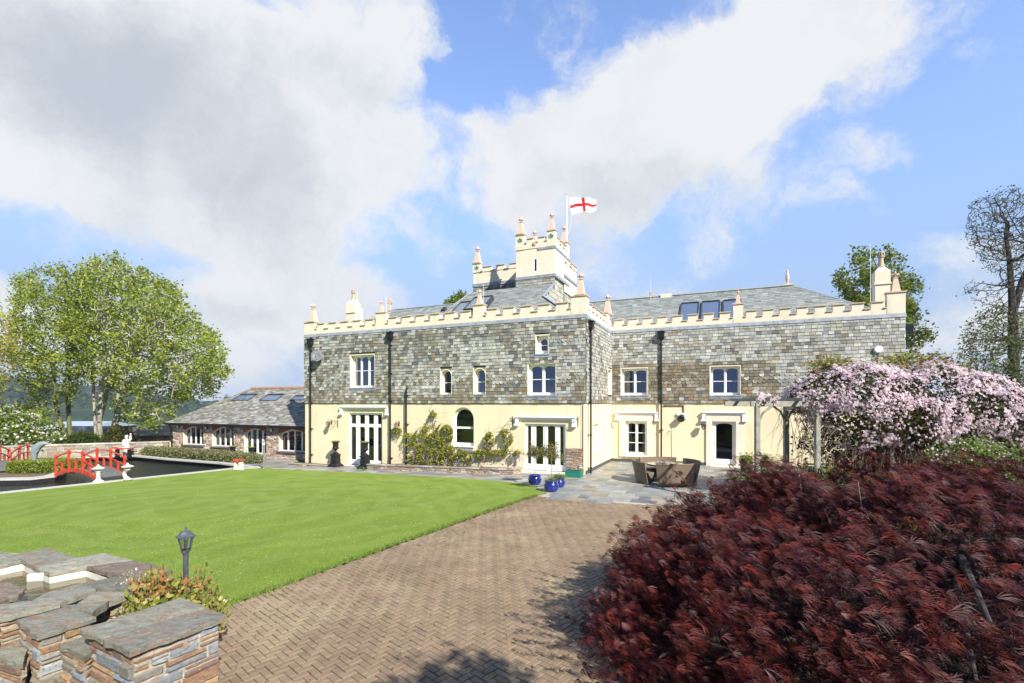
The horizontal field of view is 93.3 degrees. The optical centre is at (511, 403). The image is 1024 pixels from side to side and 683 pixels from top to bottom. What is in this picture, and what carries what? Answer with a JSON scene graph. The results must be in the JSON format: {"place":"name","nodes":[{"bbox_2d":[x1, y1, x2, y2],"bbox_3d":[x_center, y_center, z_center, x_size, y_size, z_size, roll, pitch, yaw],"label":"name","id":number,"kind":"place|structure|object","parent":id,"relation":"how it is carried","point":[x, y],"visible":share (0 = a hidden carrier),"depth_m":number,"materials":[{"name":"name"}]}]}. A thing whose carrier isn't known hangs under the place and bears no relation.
{"place":"outdoors","nodes":[
{"label":"outdoors","id":0,"kind":"place"},
{"bbox_2d":[0,471,48,477],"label":"island soil","id":1,"kind":"structure","parent":0,"point":[3,474],"depth_m":23.71,"materials":[{"name":"brown soil"}]},
{"bbox_2d":[0,443,37,470],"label":"arched bridge","id":2,"kind":"structure","parent":1,"relation":"on","point":[3,463],"depth_m":25.39,"materials":[{"name":"red paint"}]},
{"bbox_2d":[0,473,62,480],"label":"pond coping","id":3,"kind":"object","parent":1,"relation":"on","point":[50,475],"visible":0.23,"depth_m":22.45,"materials":[{"name":"stone"}]},
{"bbox_2d":[30,441,48,461],"bbox_3d":[-24.019,2.779,24.597,0.888,1.680,0.718,0,0,-7],"label":"dolphin statue","id":4,"kind":"object","parent":1,"relation":"on","point":[36,448],"visible":0.57,"depth_m":24.49,"materials":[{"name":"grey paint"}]},
{"bbox_2d":[4,457,86,473],"bbox_3d":[-23.782,3.149,24.743,3.278,0.781,1.888,0,0,-3],"label":"box hedge","id":5,"kind":"object","parent":1,"relation":"on","point":[29,465],"visible":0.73,"depth_m":24.09,"materials":[{"name":"green plant"}]},
{"bbox_2d":[0,459,227,491],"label":"pond water","id":6,"kind":"structure","parent":0,"point":[143,468],"depth_m":26.41,"materials":[{"name":"black liquid"}]},
{"bbox_2d":[0,468,545,623],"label":"lawn","id":7,"kind":"structure","parent":0,"point":[258,492],"depth_m":14.29,"materials":[{"name":"green plant"}]},
{"bbox_2d":[0,641,29,682],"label":"stone pillar","id":8,"kind":"structure","parent":7,"relation":"on","point":[14,662],"depth_m":4.56,"materials":[{"name":"stone"}]},
{"bbox_2d":[16,608,95,682],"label":"stone pillar","id":9,"kind":"structure","parent":7,"relation":"on","point":[42,636],"depth_m":4.69,"materials":[{"name":"stone"}]},
{"bbox_2d":[51,672,61,682],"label":"stone pillar","id":10,"kind":"structure","parent":7,"relation":"on","point":[55,678],"depth_m":4.62,"materials":[{"name":"stone"}]},
{"bbox_2d":[0,548,172,647],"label":"raised stone pond","id":11,"kind":"structure","parent":7,"relation":"on","point":[36,582],"depth_m":5.87,"materials":[{"name":"stone"}]},
{"bbox_2d":[115,566,154,613],"bbox_3d":[-4.422,2.223,5.707,0.777,0.567,0.618,0,0,0],"label":"variegated shrub","id":12,"kind":"object","parent":11,"relation":"on","point":[131,577],"visible":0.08,"depth_m":5.70,"materials":[{"name":"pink plant"}]},
{"bbox_2d":[104,560,209,619],"bbox_3d":[-4.101,2.308,5.651,1.111,0.895,0.787,0,0,0],"label":"glossy shrub","id":13,"kind":"object","parent":11,"relation":"on","point":[164,588],"visible":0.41,"depth_m":5.56,"materials":[{"name":"green plant"}]},
{"bbox_2d":[175,527,195,579],"bbox_3d":[-4.148,2.336,6.150,0.234,1.525,0.203,0,0,-17],"label":"garden lamp post","id":14,"kind":"object","parent":7,"relation":"on","point":[187,535],"visible":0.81,"depth_m":6.12,"materials":[{"name":"metal"}]},
{"bbox_2d":[233,459,244,469],"bbox_3d":[-14.153,3.176,25.032,0.547,0.539,0.260,0,0,20],"label":"planter","id":15,"kind":"object","parent":7,"relation":"on","point":[238,464],"visible":1,"depth_m":24.98,"materials":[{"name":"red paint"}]},
{"bbox_2d":[262,441,265,468],"bbox_3d":[-12.959,2.694,25.260,0.150,1.460,0.146,0,0,0],"label":"steel post light","id":16,"kind":"object","parent":7,"relation":"on","point":[263,455],"visible":1,"depth_m":25.22,"materials":[{"name":"grey metal"}]},
{"bbox_2d":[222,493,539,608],"bbox_3d":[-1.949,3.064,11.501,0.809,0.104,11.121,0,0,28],"label":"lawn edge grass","id":17,"kind":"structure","parent":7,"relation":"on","point":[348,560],"depth_m":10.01,"materials":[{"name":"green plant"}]},
{"bbox_2d":[217,461,739,504],"bbox_3d":[-3.352,3.292,23.169,49.051,0.396,10.901,0,0,20],"label":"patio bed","id":18,"kind":"object","parent":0,"point":[547,496],"visible":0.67,"depth_m":16.39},
{"bbox_2d":[220,504,774,682],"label":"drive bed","id":19,"kind":"object","parent":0,"point":[321,632],"visible":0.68,"depth_m":6.10,"materials":[{"name":"brown soil"}]},
{"bbox_2d":[59,637,92,682],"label":"stone pillar","id":20,"kind":"structure","parent":19,"relation":"on","point":[76,654],"depth_m":4.51,"materials":[{"name":"stone"}]},
{"bbox_2d":[80,598,226,682],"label":"stone pillar","id":21,"kind":"structure","parent":19,"relation":"on","point":[175,641],"depth_m":4.47,"materials":[{"name":"stone"}]},
{"bbox_2d":[0,388,1023,603],"bbox_3d":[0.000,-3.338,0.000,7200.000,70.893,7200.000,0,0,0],"label":"ground","id":22,"kind":"structure","parent":0,"point":[79,414],"depth_m":423.14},
{"bbox_2d":[0,305,29,405],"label":"golden leaved tree","id":23,"kind":"object","parent":22,"relation":"on","point":[8,352],"visible":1,"depth_m":32.36,"materials":[{"name":"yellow plant"}]},
{"bbox_2d":[0,401,66,445],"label":"blossom shrub","id":24,"kind":"object","parent":22,"relation":"on","point":[30,428],"visible":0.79,"depth_m":30.59,"materials":[{"name":"white plant"}]},
{"bbox_2d":[0,258,99,435],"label":"sycamore tree","id":25,"kind":"object","parent":22,"relation":"on","point":[24,295],"visible":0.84,"depth_m":37.25,"materials":[{"name":"green plant"}]},
{"bbox_2d":[50,433,81,443],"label":"bush","id":26,"kind":"object","parent":22,"relation":"on","point":[59,441],"visible":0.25,"depth_m":35.14,"materials":[{"name":"green plant"}]},
{"bbox_2d":[51,426,109,437],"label":"dark shed","id":27,"kind":"structure","parent":22,"relation":"on","point":[85,428],"depth_m":51.62,"materials":[{"name":"wood"}]},
{"bbox_2d":[63,430,104,443],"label":"bush","id":28,"kind":"object","parent":22,"relation":"on","point":[91,437],"visible":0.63,"depth_m":35.71,"materials":[{"name":"green plant"}]},
{"bbox_2d":[1,441,169,460],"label":"garden wall","id":29,"kind":"structure","parent":22,"relation":"on","point":[51,450],"depth_m":31.09,"materials":[{"name":"stone"}]},
{"bbox_2d":[45,421,135,431],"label":"metal roofed barn","id":30,"kind":"structure","parent":22,"relation":"on","point":[87,423],"depth_m":65.55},
{"bbox_2d":[0,375,230,434],"bbox_3d":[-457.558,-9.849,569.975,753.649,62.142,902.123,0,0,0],"label":"woodland","id":31,"kind":"object","parent":22,"relation":"on","point":[84,401],"visible":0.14,"depth_m":512.41,"materials":[{"name":"green plant"}]},
{"bbox_2d":[99,424,138,442],"bbox_3d":[-30.092,2.573,37.012,2.410,2.074,2.126,0,0,0],"label":"conifer shrub","id":32,"kind":"object","parent":22,"relation":"on","point":[115,433],"visible":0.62,"depth_m":36.54,"materials":[{"name":"green plant"}]},
{"bbox_2d":[50,250,234,441],"bbox_3d":[-29.404,-4.444,38.524,21.181,16.301,10.713,0,0,34],"label":"sycamore tree","id":33,"kind":"object","parent":22,"relation":"on","point":[118,380],"visible":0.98,"depth_m":35.56,"materials":[{"name":"green plant"}]},
{"bbox_2d":[133,425,172,444],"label":"brick outhouse","id":34,"kind":"structure","parent":22,"relation":"on","point":[147,435],"depth_m":41.04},
{"bbox_2d":[139,446,266,463],"bbox_3d":[-19.850,3.175,30.519,12.175,0.792,1.700,0,0,26],"label":"lavender hedge","id":35,"kind":"object","parent":22,"relation":"on","point":[223,455],"visible":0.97,"depth_m":29.69,"materials":[{"name":"green plant"}]},
{"bbox_2d":[163,386,304,460],"bbox_3d":[-16.361,1.319,35.343,14.884,5.061,8.465,0,0,24],"label":"garden room","id":36,"kind":"object","parent":22,"relation":"on","point":[244,420],"visible":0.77,"depth_m":32.77,"materials":[{"name":"stone"}]},
{"bbox_2d":[181,426,203,446],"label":"window","id":37,"kind":"structure","parent":36,"relation":"in","point":[196,434],"depth_m":34.22,"materials":[{"name":"white paint"}]},
{"bbox_2d":[210,427,233,448],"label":"window","id":38,"kind":"structure","parent":36,"relation":"in","point":[226,435],"depth_m":33.07,"materials":[{"name":"white paint"}]},
{"bbox_2d":[244,428,265,456],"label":"french door","id":39,"kind":"structure","parent":36,"relation":"in","point":[257,436],"depth_m":31.89,"materials":[{"name":"white paint"}]},
{"bbox_2d":[276,430,304,453],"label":"window","id":40,"kind":"structure","parent":36,"relation":"in","point":[294,439],"depth_m":30.60,"materials":[{"name":"white paint"}]},
{"bbox_2d":[288,462,328,466],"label":"bed kerb","id":41,"kind":"structure","parent":22,"relation":"on","point":[307,464],"depth_m":26.61,"materials":[{"name":"stone"}]},
{"bbox_2d":[443,289,467,303],"bbox_3d":[-4.232,-4.647,36.056,2.158,8.163,3.735,0,0,-28],"label":"treetop","id":42,"kind":"object","parent":22,"relation":"on","point":[458,296],"visible":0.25,"depth_m":35.39,"materials":[{"name":"green plant"}]},
{"bbox_2d":[218,496,755,682],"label":"drive","id":43,"kind":"structure","parent":22,"relation":"on","point":[545,635],"depth_m":7.20,"materials":[{"name":"brick"}]},
{"bbox_2d":[191,562,230,633],"bbox_3d":[-3.847,2.499,6.019,0.616,1.068,0.610,0,0,0],"label":"glossy shrub","id":44,"kind":"object","parent":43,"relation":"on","point":[215,605],"visible":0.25,"depth_m":6.01,"materials":[{"name":"green plant"}]},
{"bbox_2d":[244,497,644,677],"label":"paving weeds","id":45,"kind":"object","parent":43,"relation":"on","point":[283,590],"visible":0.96,"depth_m":8.42,"materials":[{"name":"green plant"}]},
{"bbox_2d":[235,503,653,682],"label":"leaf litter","id":46,"kind":"object","parent":43,"relation":"on","point":[429,615],"visible":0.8,"depth_m":6.79,"materials":[{"name":"brown plant"}]},
{"bbox_2d":[303,212,912,474],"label":"country house","id":47,"kind":"structure","parent":22,"relation":"on","point":[539,346],"depth_m":23.94,"materials":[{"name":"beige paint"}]},
{"bbox_2d":[311,351,321,360],"bbox_3d":[-10.662,-2.587,26.541,0.527,0.599,0.573,0,0,43],"label":"satellite dish","id":48,"kind":"object","parent":47,"relation":"attached to","point":[316,355],"visible":1,"depth_m":26.58,"materials":[{"name":"grey metal"}]},
{"bbox_2d":[349,355,375,390],"bbox_3d":[-7.868,-1.605,25.865,1.791,1.911,0.472,0,0,23],"label":"window","id":49,"kind":"structure","parent":47,"relation":"in","point":[363,366],"depth_m":25.93,"materials":[{"name":"white paint"}]},
{"bbox_2d":[351,413,381,464],"bbox_3d":[-7.696,1.918,25.853,2.201,2.804,0.317,0,0,23],"label":"french door","id":50,"kind":"structure","parent":47,"relation":"in","point":[357,425],"depth_m":25.93,"materials":[{"name":"white paint"}]},
{"bbox_2d":[440,370,451,394],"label":"window","id":51,"kind":"structure","parent":47,"relation":"in","point":[445,372],"depth_m":23.94,"materials":[{"name":"white paint"}]},
{"bbox_2d":[453,407,473,447],"bbox_3d":[-2.322,1.154,23.387,1.242,1.913,0.320,0,0,23],"label":"window","id":52,"kind":"structure","parent":47,"relation":"in","point":[456,444],"depth_m":23.58,"materials":[{"name":"white paint"}]},
{"bbox_2d":[473,369,485,394],"bbox_3d":[-1.475,-1.013,23.023,0.673,1.252,0.310,0,0,24],"label":"window","id":53,"kind":"structure","parent":47,"relation":"in","point":[480,375],"depth_m":23.15,"materials":[{"name":"white paint"}]},
{"bbox_2d":[533,258,537,272],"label":"window","id":54,"kind":"structure","parent":47,"relation":"in","point":[535,260],"depth_m":26.91,"materials":[{"name":"white paint"}]},
{"bbox_2d":[526,364,557,398],"bbox_3d":[1.414,-0.970,21.827,1.501,1.596,0.472,0,0,24],"label":"window","id":55,"kind":"structure","parent":47,"relation":"in","point":[542,376],"depth_m":21.84,"materials":[{"name":"white paint"}]},
{"bbox_2d":[535,336,549,357],"bbox_3d":[1.416,-2.531,21.752,0.753,0.998,0.335,0,0,24],"label":"window","id":56,"kind":"structure","parent":47,"relation":"in","point":[542,340],"depth_m":21.86,"materials":[{"name":"white paint"}]},
{"bbox_2d":[526,424,565,471],"bbox_3d":[1.515,1.984,21.751,1.929,2.112,0.139,0,0,23],"label":"french door","id":57,"kind":"structure","parent":47,"relation":"in","point":[533,466],"depth_m":21.73,"materials":[{"name":"white paint"}]},
{"bbox_2d":[566,193,595,234],"bbox_3d":[4.164,-10.539,28.959,1.857,4.054,0.259,0,0,-4],"label":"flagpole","id":58,"kind":"object","parent":47,"relation":"attached to","point":[580,204],"visible":1,"depth_m":28.98,"materials":[{"name":"white fabric"}]},
{"bbox_2d":[594,424,600,452],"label":"window","id":59,"kind":"structure","parent":47,"relation":"in","point":[595,426],"depth_m":23.13,"materials":[{"name":"white paint"}]},
{"bbox_2d":[619,368,648,398],"bbox_3d":[6.466,-1.027,25.421,1.538,1.587,0.472,0,0,24],"label":"window","id":60,"kind":"structure","parent":47,"relation":"in","point":[634,381],"depth_m":25.43,"materials":[{"name":"white paint"}]},
{"bbox_2d":[626,421,646,455],"bbox_3d":[6.537,1.853,25.355,1.181,1.834,0.377,0,0,23],"label":"window","id":61,"kind":"structure","parent":47,"relation":"in","point":[629,432],"depth_m":25.36,"materials":[{"name":"white paint"}]},
{"bbox_2d":[677,413,685,421],"bbox_3d":[8.479,0.720,24.187,0.440,0.458,0.358,0,0,24],"label":"floodlight","id":62,"kind":"object","parent":47,"relation":"attached to","point":[681,417],"visible":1,"depth_m":24.15,"materials":[{"name":"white metal"}]},
{"bbox_2d":[701,421,705,429],"bbox_3d":[9.416,1.090,23.771,0.260,0.450,0.373,0,0,24],"label":"wall lantern","id":63,"kind":"object","parent":47,"relation":"attached to","point":[703,424],"depth_m":23.68,"materials":[{"name":"metal"}]},
{"bbox_2d":[712,422,735,464],"bbox_3d":[10.378,1.959,23.688,1.052,2.121,0.139,0,0,23],"label":"glazed door","id":64,"kind":"structure","parent":47,"relation":"in","point":[714,461],"depth_m":23.69,"materials":[{"name":"white paint"}]},
{"bbox_2d":[708,366,741,398],"bbox_3d":[10.448,-1.000,23.690,1.510,1.591,0.472,0,0,24],"label":"window","id":65,"kind":"structure","parent":47,"relation":"in","point":[725,381],"depth_m":23.69,"materials":[{"name":"white paint"}]},
{"bbox_2d":[870,244,870,301],"bbox_3d":[16.956,-5.567,22.878,0.027,3.934,0.025,0,0,0],"label":"aerial","id":66,"kind":"object","parent":47,"relation":"attached to","point":[870,272],"visible":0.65,"depth_m":22.87,"materials":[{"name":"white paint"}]},
{"bbox_2d":[874,346,882,352],"bbox_3d":[15.936,-2.338,21.036,0.314,0.314,0.110,0,0,24],"label":"alarm box","id":67,"kind":"object","parent":47,"relation":"attached to","point":[878,349],"visible":1,"depth_m":20.99,"materials":[{"name":"white plastic"}]},
{"bbox_2d":[830,243,939,356],"bbox_3d":[25.467,-4.040,33.356,12.025,14.513,5.689,0,0,-39],"label":"beech tree","id":68,"kind":"object","parent":22,"relation":"on","point":[857,296],"visible":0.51,"depth_m":32.46,"materials":[{"name":"green plant"}]},
{"bbox_2d":[953,184,1023,443],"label":"tall bare tree","id":69,"kind":"object","parent":22,"relation":"on","point":[1013,343],"visible":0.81,"depth_m":29.38,"materials":[{"name":"brown plant"}]},
{"bbox_2d":[0,0,1023,400],"label":"sky","id":70,"kind":"structure","parent":0,"point":[276,159],"materials":[{"name":"blue"}]},
{"bbox_2d":[244,458,827,506],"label":"patio","id":71,"kind":"structure","parent":0,"point":[582,489],"depth_m":19.26,"materials":[{"name":"stone"}]},
{"bbox_2d":[229,445,236,450],"bbox_3d":[-17.827,3.038,30.891,0.480,0.684,0.480,0,0,23],"label":"garden urn","id":72,"kind":"object","parent":71,"relation":"on","point":[233,447],"visible":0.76,"depth_m":30.77,"materials":[{"name":"black metal"}]},
{"bbox_2d":[327,440,343,466],"bbox_3d":[-9.421,2.675,25.826,0.614,1.405,0.614,0,0,23],"label":"garden urn","id":73,"kind":"object","parent":71,"relation":"on","point":[335,458],"visible":1,"depth_m":25.69,"materials":[{"name":"black metal"}]},
{"bbox_2d":[356,441,370,468],"bbox_3d":[-7.491,2.625,24.651,0.614,1.406,0.614,0,0,23],"label":"garden urn","id":74,"kind":"object","parent":71,"relation":"on","point":[364,458],"visible":1,"depth_m":24.51,"materials":[{"name":"black metal"}]},
{"bbox_2d":[366,463,522,474],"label":"bed wall","id":75,"kind":"structure","parent":71,"relation":"on","point":[463,469],"depth_m":22.52,"materials":[{"name":"stone"}]},
{"bbox_2d":[385,402,520,466],"bbox_3d":[-2.856,1.684,23.243,8.247,3.526,0.574,0,0,23],"label":"wisteria","id":76,"kind":"object","parent":75,"relation":"on","point":[430,451],"visible":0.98,"depth_m":23.48,"materials":[{"name":"green plant"}]},
{"bbox_2d":[528,474,541,484],"bbox_3d":[0.871,2.922,18.490,0.519,0.363,0.519,0,0,0],"label":"glazed pot","id":77,"kind":"object","parent":71,"relation":"on","point":[536,479],"visible":1,"depth_m":18.30,"materials":[{"name":"ceramic"}]},
{"bbox_2d":[521,442,545,475],"bbox_3d":[0.864,2.127,18.568,0.939,1.353,1.001,0,0,-40],"label":"olive tree","id":78,"kind":"object","parent":77,"relation":"in","point":[533,451],"visible":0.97,"depth_m":18.43,"materials":[{"name":"green plant"}]},
{"bbox_2d":[543,476,559,491],"bbox_3d":[1.378,2.808,16.905,0.530,0.543,0.620,0,0,28],"label":"glazed pot","id":79,"kind":"object","parent":71,"relation":"on","point":[550,485],"visible":0.99,"depth_m":16.72,"materials":[{"name":"ceramic"}]},
{"bbox_2d":[537,441,567,479],"bbox_3d":[1.408,2.038,16.918,1.070,1.482,1.002,0,0,0],"label":"olive tree","id":80,"kind":"object","parent":79,"relation":"on","point":[549,451],"visible":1,"depth_m":16.88,"materials":[{"name":"green plant"}]},
{"bbox_2d":[553,473,567,487],"bbox_3d":[1.703,2.790,17.777,0.765,0.579,0.705,0,0,0],"label":"glazed pot","id":81,"kind":"object","parent":71,"relation":"on","point":[561,478],"visible":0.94,"depth_m":17.66,"materials":[{"name":"ceramic"}]},
{"bbox_2d":[565,469,582,477],"bbox_3d":[2.593,2.919,20.238,0.676,0.334,0.436,0,0,24],"label":"plastic crate","id":82,"kind":"object","parent":71,"relation":"on","point":[572,473],"visible":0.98,"depth_m":20.09,"materials":[{"name":"green plastic"}]},
{"bbox_2d":[631,458,653,483],"bbox_3d":[5.063,2.653,18.888,0.733,0.855,1.566,0,0,0],"label":"curved rattan bench","id":83,"kind":"object","parent":71,"relation":"on","point":[642,473],"visible":1,"depth_m":18.39,"materials":[{"name":"wicker"}]},
{"bbox_2d":[639,457,676,477],"bbox_3d":[6.000,2.653,19.825,1.566,0.855,0.733,0,0,0],"label":"curved rattan bench","id":84,"kind":"object","parent":71,"relation":"on","point":[651,459],"visible":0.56,"depth_m":19.99,"materials":[{"name":"wicker"}]},
{"bbox_2d":[647,461,683,466],"bbox_3d":[6.000,2.716,18.888,1.440,0.728,1.440,0,0,0],"label":"round garden table","id":85,"kind":"object","parent":71,"relation":"on","point":[652,463],"visible":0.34,"depth_m":18.86,"materials":[{"name":"brown wicker"}]},
{"bbox_2d":[656,463,696,485],"bbox_3d":[6.075,2.653,17.954,1.566,0.855,0.733,0,0,-5],"label":"curved rattan bench","id":86,"kind":"object","parent":71,"relation":"on","point":[689,470],"visible":0.83,"depth_m":17.74,"materials":[{"name":"wicker"}]},
{"bbox_2d":[682,458,700,482],"bbox_3d":[6.936,2.653,18.935,0.733,0.855,1.566,0,0,-3],"label":"curved rattan bench","id":87,"kind":"object","parent":71,"relation":"on","point":[689,461],"visible":0.4,"depth_m":18.83,"materials":[{"name":"wicker"}]},
{"bbox_2d":[738,450,753,472],"bbox_3d":[10.417,2.548,21.492,0.875,1.045,0.822,0,0,0],"label":"planter","id":88,"kind":"object","parent":71,"relation":"on","point":[746,461],"visible":0.57,"depth_m":21.36,"materials":[{"name":"green metal"}]},
{"bbox_2d":[760,453,773,472],"bbox_3d":[11.044,2.602,21.257,0.958,0.937,0.901,0,0,44],"label":"planter","id":89,"kind":"object","parent":71,"relation":"on","point":[764,460],"visible":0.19,"depth_m":21.06,"materials":[{"name":"green metal"}]},
{"bbox_2d":[724,398,1006,481],"bbox_3d":[10.926,1.470,15.648,7.644,3.260,3.825,0,0,0],"label":"garden pergola","id":90,"kind":"object","parent":71,"relation":"on","point":[756,403],"visible":0.37,"depth_m":14.37,"materials":[{"name":"grey wood"}]},
{"bbox_2d":[757,354,1023,478],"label":"clematis","id":91,"kind":"object","parent":90,"relation":"on","point":[902,385],"visible":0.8,"depth_m":13.97,"materials":[{"name":"pink plant"}]},
{"bbox_2d":[800,353,864,383],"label":"leafy shoots","id":92,"kind":"object","parent":91,"relation":"attached to","point":[838,360],"visible":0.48,"depth_m":15.46,"materials":[{"name":"green plant"}]},
{"bbox_2d":[861,344,980,376],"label":"leafy shoots","id":93,"kind":"object","parent":91,"relation":"attached to","point":[908,362],"visible":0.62,"depth_m":15.40,"materials":[{"name":"green plant"}]},
{"bbox_2d":[672,561,1023,682],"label":"flower bed soil","id":94,"kind":"structure","parent":0,"point":[871,620],"depth_m":6.50,"materials":[{"name":"brown soil"}]},
{"bbox_2d":[565,443,1023,682],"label":"laceleaf maple","id":95,"kind":"object","parent":94,"relation":"on","point":[966,560],"visible":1,"depth_m":4.86,"materials":[{"name":"red plant"}]},
{"bbox_2d":[761,518,1013,560],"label":"flower bed soil","id":96,"kind":"structure","parent":0,"point":[890,547],"depth_m":10.10,"materials":[{"name":"brown soil"}]},
{"bbox_2d":[804,463,838,473],"bbox_3d":[10.762,2.565,16.614,1.210,0.910,0.570,0,0,17],"label":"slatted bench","id":97,"kind":"object","parent":96,"relation":"on","point":[813,466],"visible":0.05,"depth_m":16.96,"materials":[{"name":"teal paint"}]},
{"bbox_2d":[712,446,1021,547],"bbox_3d":[9.444,2.130,11.469,8.201,2.059,3.833,0,0,0],"label":"perennial bed","id":98,"kind":"object","parent":96,"relation":"on","point":[824,470],"visible":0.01,"depth_m":12.47,"materials":[{"name":"green plant"}]},
{"bbox_2d":[821,435,949,471],"bbox_3d":[12.871,1.974,16.151,5.143,2.080,2.352,0,0,0],"label":"leafy shrub","id":99,"kind":"object","parent":96,"relation":"on","point":[862,460],"visible":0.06,"depth_m":16.08,"materials":[{"name":"green plant"}]},
{"bbox_2d":[876,395,1021,469],"bbox_3d":[15.582,1.299,17.507,4.979,3.238,3.835,0,0,0],"label":"golden shrub","id":100,"kind":"object","parent":96,"relation":"on","point":[951,427],"visible":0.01,"depth_m":16.95,"materials":[{"name":"green plant"}]},
{"bbox_2d":[895,433,1023,487],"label":"flowering shrub","id":101,"kind":"object","parent":96,"relation":"on","point":[983,449],"visible":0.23,"depth_m":12.88,"materials":[{"name":"green plant"}]},
{"label":"pond bed","id":102,"kind":"structure","parent":0,"visible":0},
{"bbox_2d":[0,457,233,484],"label":"pond lining","id":103,"kind":"object","parent":102,"relation":"on","point":[23,482],"visible":0.11,"depth_m":23.97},
{"bbox_2d":[53,448,126,479],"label":"arched bridge","id":104,"kind":"structure","parent":103,"relation":"on","point":[106,472],"depth_m":22.64,"materials":[{"name":"red paint"}]},
{"bbox_2d":[0,455,262,493],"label":"pond coping","id":105,"kind":"object","parent":103,"relation":"on","point":[201,461],"visible":0.67,"depth_m":25.17,"materials":[{"name":"stone"}]},
{"bbox_2d":[92,465,104,482],"bbox_3d":[-18.107,3.068,21.163,0.478,0.765,0.488,0,0,23],"label":"stone lantern","id":106,"kind":"object","parent":105,"relation":"on","point":[98,471],"visible":1,"depth_m":21.09,"materials":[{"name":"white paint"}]},
{"bbox_2d":[111,447,134,457],"bbox_3d":[-24.512,3.114,30.503,1.436,0.683,0.260,0,0,7],"label":"curved bench","id":107,"kind":"object","parent":105,"relation":"on","point":[129,452],"visible":0.98,"depth_m":30.45,"materials":[{"name":"red paint"}]},
{"bbox_2d":[122,433,131,455],"bbox_3d":[-24.765,2.703,31.072,0.444,1.505,0.438,0,0,23],"label":"classical statue","id":108,"kind":"object","parent":105,"relation":"on","point":[126,440],"visible":0.82,"depth_m":30.98,"materials":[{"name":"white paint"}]},
{"bbox_2d":[122,463,133,479],"bbox_3d":[-17.325,3.084,21.777,0.458,0.797,0.504,0,0,-24],"label":"stone lantern","id":109,"kind":"object","parent":105,"relation":"on","point":[127,466],"visible":1,"depth_m":21.75,"materials":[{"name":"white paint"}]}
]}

